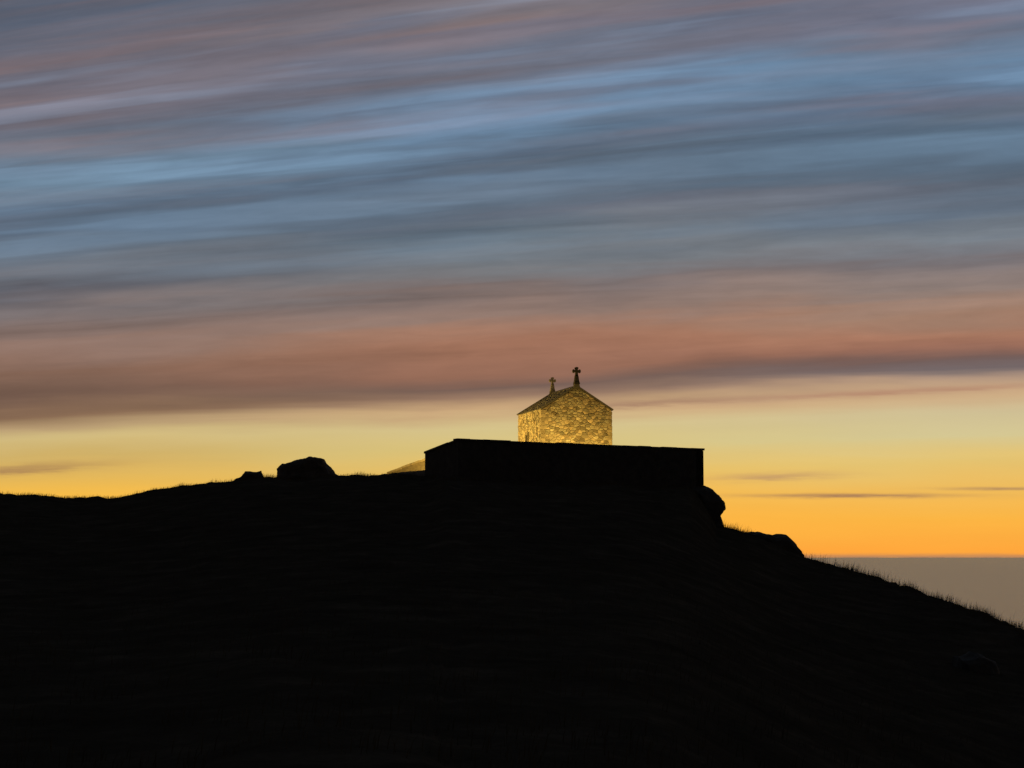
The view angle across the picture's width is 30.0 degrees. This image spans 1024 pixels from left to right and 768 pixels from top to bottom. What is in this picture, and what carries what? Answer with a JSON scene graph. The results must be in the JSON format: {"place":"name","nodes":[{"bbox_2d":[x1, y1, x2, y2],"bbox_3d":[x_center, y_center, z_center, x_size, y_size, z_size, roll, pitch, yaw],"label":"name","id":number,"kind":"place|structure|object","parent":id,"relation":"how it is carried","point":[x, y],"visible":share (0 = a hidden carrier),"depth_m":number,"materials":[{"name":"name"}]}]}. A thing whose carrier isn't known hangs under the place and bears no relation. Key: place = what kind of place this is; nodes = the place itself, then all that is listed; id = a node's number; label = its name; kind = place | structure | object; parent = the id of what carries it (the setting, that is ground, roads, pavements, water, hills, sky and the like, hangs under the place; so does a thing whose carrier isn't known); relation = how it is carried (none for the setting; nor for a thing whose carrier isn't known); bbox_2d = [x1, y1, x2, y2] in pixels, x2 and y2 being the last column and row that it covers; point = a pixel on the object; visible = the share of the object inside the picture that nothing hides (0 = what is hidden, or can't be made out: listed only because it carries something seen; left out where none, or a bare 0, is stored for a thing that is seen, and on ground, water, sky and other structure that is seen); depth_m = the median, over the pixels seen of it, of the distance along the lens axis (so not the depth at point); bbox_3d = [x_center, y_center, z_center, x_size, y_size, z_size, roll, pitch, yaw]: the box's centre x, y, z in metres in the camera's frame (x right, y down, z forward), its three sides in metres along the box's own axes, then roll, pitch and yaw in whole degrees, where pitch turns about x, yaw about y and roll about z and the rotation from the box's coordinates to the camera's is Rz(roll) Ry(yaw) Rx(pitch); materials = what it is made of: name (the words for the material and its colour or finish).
{"place":"outdoors","nodes":[
{"label":"outdoors","id":0,"kind":"place"},
{"bbox_2d":[0,471,1023,767],"bbox_3d":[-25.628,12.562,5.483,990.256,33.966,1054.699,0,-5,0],"label":"headland terrain","id":1,"kind":"structure","parent":0,"point":[146,733],"depth_m":37.26,"materials":[{"name":"black plant"}]},
{"bbox_2d":[235,471,262,480],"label":"boulder","id":2,"kind":"object","parent":1,"relation":"on","point":[246,475],"visible":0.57,"depth_m":111.38,"materials":[{"name":"black stone"}]},
{"bbox_2d":[277,456,338,478],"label":"rock outcrop","id":3,"kind":"object","parent":1,"relation":"on","point":[310,467],"visible":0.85,"depth_m":110.43,"materials":[{"name":"black stone"}]},
{"bbox_2d":[389,461,424,473],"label":"masonry","id":4,"kind":"object","parent":1,"relation":"on","point":[419,466],"visible":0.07,"depth_m":116.12,"materials":[{"name":"beige stone"}]},
{"bbox_2d":[387,458,424,473],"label":"coping","id":5,"kind":"object","parent":4,"relation":"on","point":[407,465],"visible":0.27,"depth_m":116.34,"materials":[{"name":"beige stone"}]},
{"bbox_2d":[399,470,424,475],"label":"terrace","id":6,"kind":"structure","parent":1,"relation":"on","point":[422,472],"depth_m":111.31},
{"bbox_2d":[517,367,613,444],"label":"stone chapel","id":7,"kind":"structure","parent":6,"relation":"on","point":[575,413],"depth_m":111.93,"materials":[{"name":"stone"}]},
{"bbox_2d":[425,441,703,486],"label":"masonry","id":8,"kind":"object","parent":1,"relation":"on","point":[501,461],"visible":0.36,"depth_m":108.17,"materials":[{"name":"stone"}]},
{"bbox_2d":[424,438,704,453],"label":"coping","id":9,"kind":"object","parent":8,"relation":"on","point":[522,442],"visible":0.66,"depth_m":108.02,"materials":[{"name":"stone"}]},
{"bbox_2d":[690,486,725,526],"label":"boulder","id":10,"kind":"object","parent":1,"relation":"on","point":[712,500],"visible":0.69,"depth_m":110.05,"materials":[{"name":"black stone"}]},
{"bbox_2d":[743,531,803,556],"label":"boulder","id":11,"kind":"object","parent":1,"relation":"on","point":[785,541],"visible":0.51,"depth_m":104.77,"materials":[{"name":"black stone"}]},
{"bbox_2d":[951,651,999,673],"bbox_3d":[13.239,8.224,54.475,1.538,1.182,1.588,0,-5,0],"label":"boulder","id":12,"kind":"object","parent":1,"relation":"on","point":[975,662],"visible":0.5,"depth_m":53.87,"materials":[{"name":"black stone"}]},
{"bbox_2d":[0,0,1023,557],"label":"sky","id":13,"kind":"structure","parent":0,"point":[781,240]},
{"bbox_2d":[810,558,1023,627],"bbox_3d":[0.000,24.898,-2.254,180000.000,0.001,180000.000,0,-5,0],"label":"sea","id":14,"kind":"structure","parent":0,"point":[996,585],"depth_m":2337.00,"materials":[{"name":"grey liquid"}]}
]}

